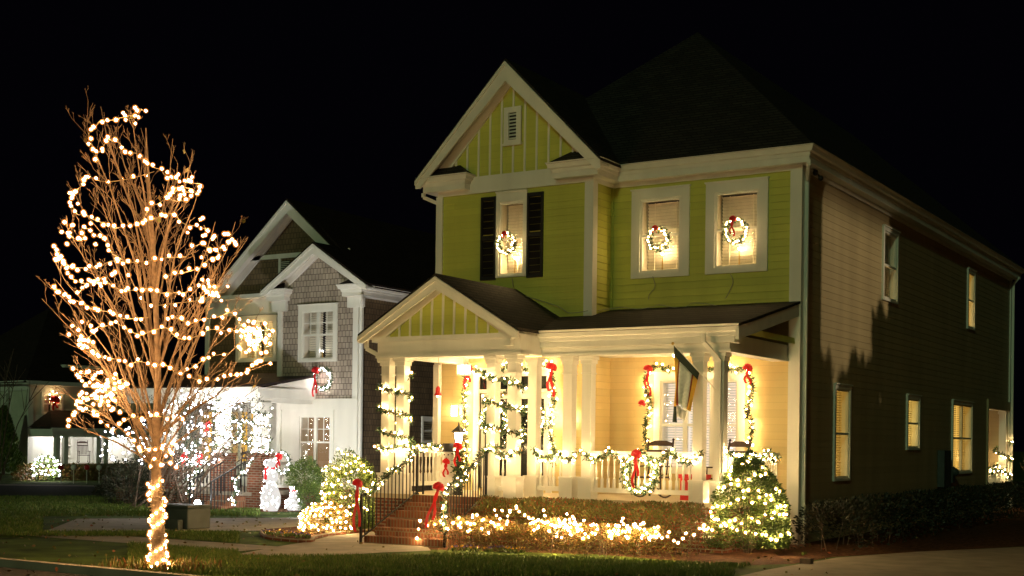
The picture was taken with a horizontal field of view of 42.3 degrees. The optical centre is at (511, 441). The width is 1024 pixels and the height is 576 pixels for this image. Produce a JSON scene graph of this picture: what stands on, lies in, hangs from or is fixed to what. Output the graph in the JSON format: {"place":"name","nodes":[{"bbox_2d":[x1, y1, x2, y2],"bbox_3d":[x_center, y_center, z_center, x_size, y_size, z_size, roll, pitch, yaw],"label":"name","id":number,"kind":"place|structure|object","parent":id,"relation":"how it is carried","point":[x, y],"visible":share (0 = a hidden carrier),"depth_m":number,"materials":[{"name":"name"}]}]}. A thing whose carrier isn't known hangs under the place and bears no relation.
{"place":"outdoors","nodes":[
{"label":"outdoors","id":0,"kind":"place"},
{"bbox_2d":[0,567,91,575],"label":"road","id":1,"kind":"structure","parent":0,"point":[15,572],"depth_m":19.07,"materials":[{"name":"asphalt"}]},
{"bbox_2d":[0,485,111,495],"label":"road","id":2,"kind":"structure","parent":0,"point":[48,490],"depth_m":48.25,"materials":[{"name":"asphalt"}]},
{"bbox_2d":[0,308,196,474],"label":"house","id":3,"kind":"structure","parent":0,"point":[43,352],"depth_m":70.86,"materials":[{"name":"green paint"}]},
{"bbox_2d":[41,391,63,413],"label":"window","id":4,"kind":"structure","parent":3,"relation":"in","point":[46,405],"depth_m":69.49,"materials":[{"name":"glass"}]},
{"bbox_2d":[24,535,276,550],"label":"pavement","id":5,"kind":"structure","parent":0,"point":[125,539],"depth_m":25.12,"materials":[{"name":"concrete"}]},
{"bbox_2d":[50,517,330,531],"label":"driveway","id":6,"kind":"structure","parent":0,"point":[141,524],"depth_m":30.32,"materials":[{"name":"concrete"}]},
{"bbox_2d":[148,503,211,529],"bbox_3d":[-7.375,1.633,29.102,1.220,0.520,0.920,1,0,32],"label":"utility box","id":7,"kind":"object","parent":6,"relation":"on","point":[181,516],"visible":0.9,"depth_m":28.80,"materials":[{"name":"paint"}]},
{"bbox_2d":[242,531,430,557],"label":"path","id":8,"kind":"structure","parent":0,"point":[339,544],"depth_m":24.20,"materials":[{"name":"concrete"}]},
{"bbox_2d":[126,520,806,575],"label":"grass","id":9,"kind":"structure","parent":0,"point":[447,564],"depth_m":20.81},
{"bbox_2d":[0,451,1023,575],"bbox_3d":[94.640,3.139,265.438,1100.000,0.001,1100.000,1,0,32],"label":"lawn","id":10,"kind":"structure","parent":0,"point":[83,551],"depth_m":23.93,"materials":[{"name":"green plant"}]},
{"bbox_2d":[0,405,24,474],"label":"cypress tree","id":11,"kind":"object","parent":10,"relation":"on","point":[14,459],"visible":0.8,"depth_m":66.90,"materials":[{"name":"green plant"}]},
{"bbox_2d":[0,349,42,480],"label":"bare tree","id":12,"kind":"object","parent":10,"relation":"on","point":[4,379],"visible":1,"depth_m":52.29,"materials":[{"name":"brown plant"}]},
{"bbox_2d":[10,463,58,480],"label":"bush","id":13,"kind":"object","parent":10,"relation":"on","point":[16,475],"visible":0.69,"depth_m":58.45,"materials":[{"name":"green plant"}]},
{"bbox_2d":[30,454,62,480],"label":"bush","id":14,"kind":"object","parent":10,"relation":"on","point":[38,462],"visible":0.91,"depth_m":58.73,"materials":[{"name":"green plant"}]},
{"bbox_2d":[58,462,101,480],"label":"bush","id":15,"kind":"object","parent":10,"relation":"on","point":[67,469],"visible":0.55,"depth_m":59.77,"materials":[{"name":"green plant"}]},
{"bbox_2d":[70,462,115,480],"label":"bush","id":16,"kind":"object","parent":10,"relation":"on","point":[104,467],"visible":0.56,"depth_m":60.05,"materials":[{"name":"green plant"}]},
{"bbox_2d":[0,558,202,575],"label":"curb","id":17,"kind":"structure","parent":10,"relation":"on","point":[61,567],"depth_m":19.04,"materials":[{"name":"concrete"}]},
{"bbox_2d":[92,480,133,496],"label":"bush","id":18,"kind":"object","parent":10,"relation":"on","point":[95,491],"visible":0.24,"depth_m":43.45,"materials":[{"name":"green plant"}]},
{"bbox_2d":[95,454,148,504],"bbox_3d":[-11.166,1.218,38.417,2.118,1.834,1.637,1,0,32],"label":"bush","id":19,"kind":"object","parent":10,"relation":"on","point":[129,498],"visible":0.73,"depth_m":38.23,"materials":[{"name":"green plant"}]},
{"bbox_2d":[0,494,260,535],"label":"grass","id":20,"kind":"structure","parent":10,"relation":"on","point":[30,521],"depth_m":33.83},
{"bbox_2d":[36,85,268,567],"bbox_3d":[-5.257,-1.655,19.750,3.060,7.153,2.380,1,0,32],"label":"bare tree","id":21,"kind":"object","parent":10,"relation":"on","point":[157,430],"visible":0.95,"depth_m":19.66,"materials":[{"name":"brown plant"}]},
{"bbox_2d":[75,388,121,412],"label":"string lights","id":22,"kind":"object","parent":21,"relation":"attached to","point":[95,398],"visible":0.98,"depth_m":18.89,"materials":[{"name":"plastic"}]},
{"bbox_2d":[71,367,128,393],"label":"string lights","id":23,"kind":"object","parent":21,"relation":"attached to","point":[94,385],"visible":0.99,"depth_m":18.86,"materials":[{"name":"plastic"}]},
{"bbox_2d":[88,107,146,161],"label":"string lights","id":24,"kind":"object","parent":21,"relation":"attached to","point":[115,139],"visible":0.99,"depth_m":19.08,"materials":[{"name":"plastic"}]},
{"bbox_2d":[53,243,185,270],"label":"string lights","id":25,"kind":"object","parent":21,"relation":"attached to","point":[89,266],"visible":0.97,"depth_m":18.73,"materials":[{"name":"plastic"}]},
{"bbox_2d":[67,408,183,430],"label":"string lights","id":26,"kind":"object","parent":21,"relation":"attached to","point":[124,420],"visible":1,"depth_m":18.63,"materials":[{"name":"plastic"}]},
{"bbox_2d":[69,175,193,228],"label":"string lights","id":27,"kind":"object","parent":21,"relation":"attached to","point":[97,219],"visible":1,"depth_m":18.74,"materials":[{"name":"plastic"}]},
{"bbox_2d":[68,321,230,373],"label":"string lights","id":28,"kind":"object","parent":21,"relation":"attached to","point":[98,354],"visible":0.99,"depth_m":18.72,"materials":[{"name":"plastic"}]},
{"bbox_2d":[127,432,176,468],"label":"string lights","id":29,"kind":"object","parent":21,"relation":"attached to","point":[162,446],"visible":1,"depth_m":18.57,"materials":[{"name":"plastic"}]},
{"bbox_2d":[76,271,228,301],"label":"string lights","id":30,"kind":"object","parent":21,"relation":"attached to","point":[189,288],"visible":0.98,"depth_m":18.70,"materials":[{"name":"plastic"}]},
{"bbox_2d":[146,480,169,566],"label":"string lights","id":31,"kind":"object","parent":21,"relation":"attached to","point":[148,494],"visible":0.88,"depth_m":19.63,"materials":[{"name":"plastic"}]},
{"bbox_2d":[146,161,201,200],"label":"string lights","id":32,"kind":"object","parent":21,"relation":"attached to","point":[171,177],"visible":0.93,"depth_m":18.79,"materials":[{"name":"plastic"}]},
{"bbox_2d":[87,321,270,364],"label":"string lights","id":33,"kind":"object","parent":21,"relation":"attached to","point":[170,329],"visible":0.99,"depth_m":18.74,"materials":[{"name":"plastic"}]},
{"bbox_2d":[164,233,236,277],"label":"string lights","id":34,"kind":"object","parent":21,"relation":"attached to","point":[209,250],"visible":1,"depth_m":18.74,"materials":[{"name":"plastic"}]},
{"bbox_2d":[165,309,273,353],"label":"string lights","id":35,"kind":"object","parent":21,"relation":"attached to","point":[248,328],"visible":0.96,"depth_m":19.13,"materials":[{"name":"plastic"}]},
{"bbox_2d":[120,453,188,504],"bbox_3d":[-10.358,1.151,38.625,2.281,1.878,1.670,1,0,32],"label":"bush","id":36,"kind":"object","parent":10,"relation":"on","point":[137,474],"visible":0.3,"depth_m":38.41,"materials":[{"name":"green plant"}]},
{"bbox_2d":[91,554,221,572],"bbox_3d":[-5.269,1.813,19.716,2.002,0.212,2.018,1,0,32],"label":"plant clump","id":37,"kind":"object","parent":10,"relation":"on","point":[144,564],"visible":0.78,"depth_m":19.61,"materials":[{"name":"brown plant"}]},
{"bbox_2d":[128,393,271,507],"bbox_3d":[-8.717,0.218,36.781,4.238,3.364,2.102,1,0,1],"label":"ornamental tree","id":38,"kind":"object","parent":10,"relation":"on","point":[168,477],"visible":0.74,"depth_m":36.80,"materials":[{"name":"plant"}]},
{"bbox_2d":[225,507,322,511],"bbox_3d":[-6.814,1.896,37.476,3.502,0.001,3.190,1,0,0],"label":"planting bed","id":39,"kind":"object","parent":10,"relation":"on","point":[282,510],"depth_m":36.49,"materials":[{"name":"plant"}]},
{"bbox_2d":[261,459,280,510],"bbox_3d":[-6.649,1.177,36.429,0.584,1.450,0.569,1,0,32],"label":"lit snowman","id":40,"kind":"object","parent":39,"relation":"on","point":[270,497],"visible":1,"depth_m":36.27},
{"bbox_2d":[285,486,301,509],"bbox_3d":[-6.100,1.539,36.968,0.519,0.740,0.510,1,0,32],"label":"lit snowman","id":41,"kind":"object","parent":39,"relation":"on","point":[291,502],"visible":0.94,"depth_m":36.80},
{"bbox_2d":[284,455,326,510],"bbox_3d":[-5.685,1.178,36.622,1.247,1.682,1.235,1,0,32],"label":"bush","id":42,"kind":"object","parent":39,"relation":"on","point":[308,485],"visible":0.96,"depth_m":36.43,"materials":[{"name":"green plant"}]},
{"bbox_2d":[113,198,435,510],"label":"house","id":43,"kind":"structure","parent":10,"relation":"on","point":[314,281],"depth_m":39.30,"materials":[{"name":"grey wood"}]},
{"bbox_2d":[197,406,215,464],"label":"window","id":44,"kind":"structure","parent":43,"relation":"in","point":[200,408],"depth_m":43.01,"materials":[{"name":"white paint"}]},
{"bbox_2d":[228,453,252,505],"bbox_3d":[-7.280,1.013,35.450,0.902,1.444,0.240,1,0,32],"label":"garland","id":45,"kind":"object","parent":43,"relation":"attached to","point":[235,492],"visible":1,"depth_m":35.51,"materials":[{"name":"plastic"}]},
{"bbox_2d":[231,406,252,464],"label":"window","id":46,"kind":"structure","parent":43,"relation":"in","point":[250,416],"depth_m":42.12,"materials":[{"name":"white paint"}]},
{"bbox_2d":[235,314,277,361],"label":"window","id":47,"kind":"structure","parent":43,"relation":"in","point":[271,322],"depth_m":41.90,"materials":[{"name":"glass"}]},
{"bbox_2d":[247,405,273,451],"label":"garland","id":48,"kind":"object","parent":43,"relation":"attached to","point":[259,424],"visible":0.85,"depth_m":37.05,"materials":[{"name":"plastic"}]},
{"bbox_2d":[295,407,333,470],"bbox_3d":[-5.708,-0.082,39.031,1.434,1.866,0.440,1,0,32],"label":"window","id":49,"kind":"structure","parent":43,"relation":"in","point":[314,428],"depth_m":39.18,"materials":[{"name":"white paint"}]},
{"bbox_2d":[297,302,337,361],"bbox_3d":[-5.622,-3.208,39.001,1.503,1.708,0.440,1,0,32],"label":"window","id":50,"kind":"structure","parent":43,"relation":"in","point":[317,323],"depth_m":39.06,"materials":[{"name":"glass"}]},
{"bbox_2d":[311,366,333,396],"bbox_3d":[-5.525,-1.771,38.594,0.799,0.904,0.286,1,0,32],"label":"wreath","id":51,"kind":"object","parent":43,"relation":"attached to","point":[315,370],"visible":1,"depth_m":38.59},
{"bbox_2d":[421,416,432,442],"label":"window","id":52,"kind":"structure","parent":43,"relation":"in","point":[426,422],"depth_m":41.15,"materials":[{"name":"white paint"}]},
{"bbox_2d":[264,524,371,538],"bbox_3d":[-4.143,1.925,29.189,2.304,0.001,6.366,1,0,16],"label":"planting bed","id":53,"kind":"object","parent":10,"relation":"on","point":[294,529],"visible":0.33,"depth_m":28.59,"materials":[{"name":"brown soil"}]},
{"bbox_2d":[259,529,310,538],"bbox_3d":[-4.586,1.865,26.991,1.690,0.125,0.693,1,0,43],"label":"flower row","id":54,"kind":"object","parent":53,"relation":"on","point":[306,535],"visible":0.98,"depth_m":26.90,"materials":[{"name":"green plant"}]},
{"bbox_2d":[259,528,374,542],"bbox_3d":[-4.347,1.900,27.275,1.909,0.089,3.533,1,0,15],"label":"bed edging","id":55,"kind":"object","parent":53,"relation":"on","point":[311,539],"visible":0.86,"depth_m":26.24,"materials":[{"name":"red brick"}]},
{"bbox_2d":[297,498,358,533],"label":"bush","id":56,"kind":"object","parent":53,"relation":"on","point":[322,523],"visible":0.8,"depth_m":27.87,"materials":[{"name":"green plant"}]},
{"bbox_2d":[298,501,351,530],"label":"string lights","id":57,"kind":"object","parent":56,"relation":"attached to","point":[327,515],"visible":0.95,"depth_m":27.65,"materials":[{"name":"plastic"}]},
{"bbox_2d":[319,448,376,525],"bbox_3d":[-3.703,1.130,30.669,1.619,2.121,1.520,1,0,32],"label":"bush","id":58,"kind":"object","parent":53,"relation":"on","point":[328,487],"visible":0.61,"depth_m":30.44,"materials":[{"name":"green plant"}]},
{"bbox_2d":[4,501,830,575],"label":"fallen leaves","id":59,"kind":"object","parent":10,"relation":"on","point":[56,568],"visible":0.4,"depth_m":24.16,"materials":[{"name":"brown plant"}]},
{"bbox_2d":[357,32,1023,552],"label":"house","id":60,"kind":"structure","parent":10,"relation":"on","point":[861,318],"depth_m":28.32,"materials":[{"name":"green paint"}]},
{"bbox_2d":[352,478,362,531],"bbox_3d":[-2.932,1.192,25.044,0.221,1.011,0.109,1,0,11],"label":"red bow","id":61,"kind":"object","parent":60,"relation":"attached to","point":[357,483],"visible":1,"depth_m":25.01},
{"bbox_2d":[362,447,421,496],"bbox_3d":[-2.357,0.582,25.990,0.248,0.993,1.906,1,0,32],"label":"garland","id":62,"kind":"object","parent":60,"relation":"attached to","point":[413,452],"visible":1,"depth_m":25.90,"materials":[{"name":"plant"}]},
{"bbox_2d":[374,443,413,452],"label":"garland","id":63,"kind":"object","parent":60,"relation":"attached to","point":[383,449],"visible":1,"depth_m":26.94,"materials":[{"name":"plant"}]},
{"bbox_2d":[375,372,415,444],"bbox_3d":[-2.401,-0.664,27.183,0.988,1.588,0.605,1,0,32],"label":"garland","id":64,"kind":"object","parent":60,"relation":"attached to","point":[379,429],"visible":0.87,"depth_m":27.02,"materials":[{"name":"plant"}]},
{"bbox_2d":[409,442,462,451],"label":"garland","id":65,"kind":"object","parent":60,"relation":"attached to","point":[431,446],"visible":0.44,"depth_m":28.38,"materials":[{"name":"plant"}]},
{"bbox_2d":[437,488,448,535],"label":"garland","id":66,"kind":"object","parent":60,"relation":"attached to","point":[442,515],"visible":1,"depth_m":24.56,"materials":[{"name":"plant"}]},
{"bbox_2d":[425,482,443,527],"bbox_3d":[-1.432,1.163,24.538,0.356,0.865,0.113,1,0,11],"label":"red bow","id":67,"kind":"object","parent":66,"relation":"attached to","point":[438,486],"visible":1,"depth_m":24.50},
{"bbox_2d":[438,443,455,494],"bbox_3d":[-1.306,0.547,26.787,0.392,1.040,0.403,1,0,32],"label":"snowman","id":68,"kind":"object","parent":60,"relation":"on","point":[446,476],"visible":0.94,"depth_m":26.67,"materials":[{"name":"white fabric"}]},
{"bbox_2d":[450,422,465,494],"bbox_3d":[-1.087,0.346,26.689,0.304,1.493,0.312,1,0,32],"label":"lamp post","id":69,"kind":"object","parent":60,"relation":"on","point":[458,462],"visible":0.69,"depth_m":26.64,"materials":[{"name":"black metal"}]},
{"bbox_2d":[459,363,470,482],"bbox_3d":[-1.031,-0.408,29.430,0.295,2.705,0.262,1,0,32],"label":"garland","id":70,"kind":"object","parent":60,"relation":"attached to","point":[466,437],"visible":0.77,"depth_m":29.42,"materials":[{"name":"plant"}]},
{"bbox_2d":[446,446,488,490],"bbox_3d":[-0.852,0.511,25.293,0.230,0.862,1.514,1,0,32],"label":"garland","id":71,"kind":"object","parent":60,"relation":"attached to","point":[483,450],"visible":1,"depth_m":25.27,"materials":[{"name":"plant"}]},
{"bbox_2d":[477,404,506,435],"bbox_3d":[-0.390,-0.488,29.121,0.848,0.859,0.268,1,0,32],"label":"wreath","id":72,"kind":"object","parent":60,"relation":"attached to","point":[482,417],"visible":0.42,"depth_m":29.20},
{"bbox_2d":[480,393,506,486],"bbox_3d":[-0.354,-0.031,29.260,0.765,2.080,0.060,1,0,32],"label":"door","id":73,"kind":"structure","parent":60,"relation":"in","point":[483,437],"depth_m":29.19,"materials":[{"name":"white paint"}]},
{"bbox_2d":[481,370,527,447],"bbox_3d":[-0.154,-0.644,25.798,1.057,1.609,0.608,1,0,32],"label":"garland","id":74,"kind":"object","parent":60,"relation":"attached to","point":[487,401],"visible":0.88,"depth_m":25.63,"materials":[{"name":"plant"}]},
{"bbox_2d":[494,231,516,255],"bbox_3d":[-0.147,-4.342,28.943,0.593,0.570,0.253,1,0,32],"label":"wreath","id":75,"kind":"object","parent":60,"relation":"attached to","point":[504,234],"visible":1,"depth_m":28.89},
{"bbox_2d":[495,189,527,277],"bbox_3d":[0.077,-4.560,29.121,0.804,1.892,0.440,1,0,32],"label":"window","id":76,"kind":"structure","parent":60,"relation":"in","point":[511,205],"depth_m":29.17,"materials":[{"name":"glass"}]},
{"bbox_2d":[520,393,546,488],"bbox_3d":[0.433,-0.022,28.736,0.765,2.080,0.122,1,0,32],"label":"door","id":77,"kind":"structure","parent":60,"relation":"in","point":[524,396],"depth_m":28.84,"materials":[{"name":"white paint"}]},
{"bbox_2d":[521,404,547,436],"bbox_3d":[0.414,-0.475,28.619,0.867,0.835,0.248,1,0,32],"label":"wreath","id":78,"kind":"object","parent":60,"relation":"attached to","point":[543,424],"visible":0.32,"depth_m":28.49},
{"bbox_2d":[545,361,557,467],"bbox_3d":[0.845,-0.595,28.263,0.315,2.309,0.263,1,0,32],"label":"garland","id":79,"kind":"object","parent":60,"relation":"attached to","point":[553,401],"visible":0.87,"depth_m":28.25,"materials":[{"name":"plant"}]},
{"bbox_2d":[545,362,556,396],"bbox_3d":[0.826,-1.334,28.107,0.258,0.749,0.126,1,0,11],"label":"red bow","id":80,"kind":"object","parent":79,"relation":"attached to","point":[551,366],"visible":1,"depth_m":28.07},
{"bbox_2d":[530,446,579,464],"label":"garland","id":81,"kind":"object","parent":60,"relation":"attached to","point":[550,455],"visible":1,"depth_m":25.96,"materials":[{"name":"plant"}]},
{"bbox_2d":[619,449,662,496],"bbox_3d":[2.416,0.582,24.979,0.933,0.906,0.343,1,0,32],"label":"wreath","id":82,"kind":"object","parent":60,"relation":"attached to","point":[636,453],"visible":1,"depth_m":24.91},
{"bbox_2d":[579,447,704,466],"bbox_3d":[2.418,0.279,25.011,2.668,0.390,0.277,1,0,32],"label":"garland","id":83,"kind":"object","parent":60,"relation":"attached to","point":[666,455],"visible":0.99,"depth_m":24.89,"materials":[{"name":"plant"}]},
{"bbox_2d":[641,371,653,450],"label":"garland","id":84,"kind":"object","parent":60,"relation":"attached to","point":[648,413],"visible":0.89,"depth_m":28.07,"materials":[{"name":"plant"}]},
{"bbox_2d":[635,438,674,497],"bbox_3d":[2.824,0.516,26.431,0.620,1.197,0.799,1,0,30],"label":"rocking chair","id":85,"kind":"object","parent":60,"relation":"on","point":[659,443],"visible":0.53,"depth_m":26.63,"materials":[{"name":"brown wood"}]},
{"bbox_2d":[645,225,671,253],"bbox_3d":[3.089,-4.298,28.006,0.625,0.602,0.234,1,0,32],"label":"wreath","id":86,"kind":"object","parent":60,"relation":"attached to","point":[655,228],"visible":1,"depth_m":27.97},
{"bbox_2d":[630,184,690,278],"bbox_3d":[3.236,-4.453,28.243,1.390,1.910,0.440,1,0,32],"label":"window","id":87,"kind":"structure","parent":60,"relation":"in","point":[668,207],"depth_m":28.32,"materials":[{"name":"glass"}]},
{"bbox_2d":[671,342,716,422],"bbox_3d":[3.383,-1.093,24.221,0.943,1.487,0.152,1,0,5],"label":"flag","id":88,"kind":"object","parent":60,"relation":"attached to","point":[687,371],"visible":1,"depth_m":24.25,"materials":[{"name":"green fabric"}]},
{"bbox_2d":[678,474,710,499],"bbox_3d":[3.530,0.876,25.591,0.510,0.500,0.413,1,0,32],"label":"gift box","id":89,"kind":"object","parent":60,"relation":"on","point":[686,479],"visible":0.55,"depth_m":25.50,"materials":[{"name":"red paint"}]},
{"bbox_2d":[646,362,745,373],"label":"garland","id":90,"kind":"object","parent":60,"relation":"attached to","point":[731,369],"visible":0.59,"depth_m":27.71,"materials":[{"name":"plant"}]},
{"bbox_2d":[653,371,745,474],"bbox_3d":[3.978,-0.398,27.754,2.080,2.140,0.440,1,0,32],"label":"window","id":91,"kind":"structure","parent":60,"relation":"in","point":[664,429],"depth_m":27.88,"materials":[{"name":"glass"}]},
{"bbox_2d":[706,439,751,499],"bbox_3d":[4.184,0.533,25.824,0.799,1.197,0.620,1,0,-36],"label":"rocking chair","id":92,"kind":"object","parent":60,"relation":"on","point":[738,444],"visible":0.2,"depth_m":25.98,"materials":[{"name":"brown wood"}]},
{"bbox_2d":[722,215,749,245],"bbox_3d":[4.571,-4.329,27.102,0.636,0.649,0.254,1,0,32],"label":"wreath","id":93,"kind":"object","parent":60,"relation":"attached to","point":[733,219],"visible":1,"depth_m":27.04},
{"bbox_2d":[704,176,769,274],"bbox_3d":[4.703,-4.435,27.336,1.400,1.910,0.440,1,0,32],"label":"window","id":94,"kind":"structure","parent":60,"relation":"in","point":[747,199],"depth_m":27.41,"materials":[{"name":"glass"}]},
{"bbox_2d":[743,370,756,449],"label":"garland","id":95,"kind":"object","parent":60,"relation":"attached to","point":[749,402],"visible":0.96,"depth_m":26.84,"materials":[{"name":"plant"}]},
{"bbox_2d":[723,447,781,462],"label":"garland","id":96,"kind":"object","parent":60,"relation":"attached to","point":[766,454],"visible":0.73,"depth_m":25.33,"materials":[{"name":"plant"}]},
{"bbox_2d":[832,383,852,480],"bbox_3d":[7.067,-0.214,28.923,0.420,2.114,1.158,1,0,32],"label":"window","id":97,"kind":"structure","parent":60,"relation":"in","point":[842,394],"depth_m":29.24,"materials":[{"name":"glass"}]},
{"bbox_2d":[881,224,900,304],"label":"window","id":98,"kind":"structure","parent":60,"relation":"in","point":[890,236],"depth_m":32.31,"materials":[{"name":"glass"}]},
{"bbox_2d":[905,394,921,449],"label":"window","id":99,"kind":"structure","parent":60,"relation":"in","point":[913,401],"depth_m":34.19,"materials":[{"name":"glass"}]},
{"bbox_2d":[951,399,973,473],"bbox_3d":[12.894,-0.142,38.347,0.420,2.114,2.478,1,0,32],"label":"window","id":100,"kind":"structure","parent":60,"relation":"in","point":[962,411],"depth_m":39.09,"materials":[{"name":"glass"}]},
{"bbox_2d":[966,267,976,330],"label":"window","id":101,"kind":"structure","parent":60,"relation":"in","point":[971,273],"depth_m":39.33,"materials":[{"name":"glass"}]},
{"bbox_2d":[991,439,1012,478],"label":"garland","id":102,"kind":"object","parent":60,"relation":"attached to","point":[1002,454],"visible":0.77,"depth_m":43.61,"materials":[{"name":"plant"}]},
{"bbox_2d":[428,504,1023,564],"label":"planting bed","id":103,"kind":"object","parent":10,"relation":"on","point":[1008,532],"visible":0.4,"depth_m":26.25,"materials":[{"name":"brown soil"}]},
{"bbox_2d":[447,544,525,552],"bbox_3d":[-0.445,1.916,23.807,1.443,0.124,0.536,1,0,12],"label":"flower row","id":104,"kind":"object","parent":103,"relation":"on","point":[491,549],"visible":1,"depth_m":23.79,"materials":[{"name":"red plant"}]},
{"bbox_2d":[422,512,673,557],"bbox_3d":[0.589,1.655,23.854,4.757,0.687,0.995,1,0,32],"label":"hedge","id":105,"kind":"object","parent":103,"relation":"on","point":[526,528],"visible":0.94,"depth_m":23.61,"materials":[{"name":"green plant"}]},
{"bbox_2d":[416,507,704,543],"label":"string lights","id":106,"kind":"object","parent":105,"relation":"attached to","point":[556,526],"visible":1,"depth_m":23.09,"materials":[{"name":"plastic"}]},
{"bbox_2d":[469,495,714,556],"bbox_3d":[1.377,1.503,24.356,4.684,0.998,1.178,1,0,32],"label":"hedge","id":107,"kind":"object","parent":103,"relation":"on","point":[660,511],"visible":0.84,"depth_m":23.98,"materials":[{"name":"green plant"}]},
{"bbox_2d":[700,455,793,552],"bbox_3d":[4.320,1.131,24.300,1.692,1.824,1.713,1,0,32],"label":"conical bush","id":108,"kind":"object","parent":103,"relation":"on","point":[776,526],"visible":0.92,"depth_m":23.88,"materials":[{"name":"green plant"}]},
{"bbox_2d":[702,461,789,540],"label":"string lights","id":109,"kind":"object","parent":108,"relation":"attached to","point":[752,503],"visible":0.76,"depth_m":23.72,"materials":[{"name":"plastic"}]},
{"bbox_2d":[791,479,1023,551],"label":"hedge","id":110,"kind":"object","parent":103,"relation":"on","point":[873,504],"visible":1,"depth_m":28.56,"materials":[{"name":"green plant"}]},
{"bbox_2d":[0,0,1023,451],"label":"sky","id":111,"kind":"structure","parent":0,"point":[338,105],"materials":[{"name":"black"}]},
{"bbox_2d":[742,547,1023,575],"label":"driveway","id":112,"kind":"structure","parent":0,"point":[1008,561],"depth_m":22.05,"materials":[{"name":"concrete"}]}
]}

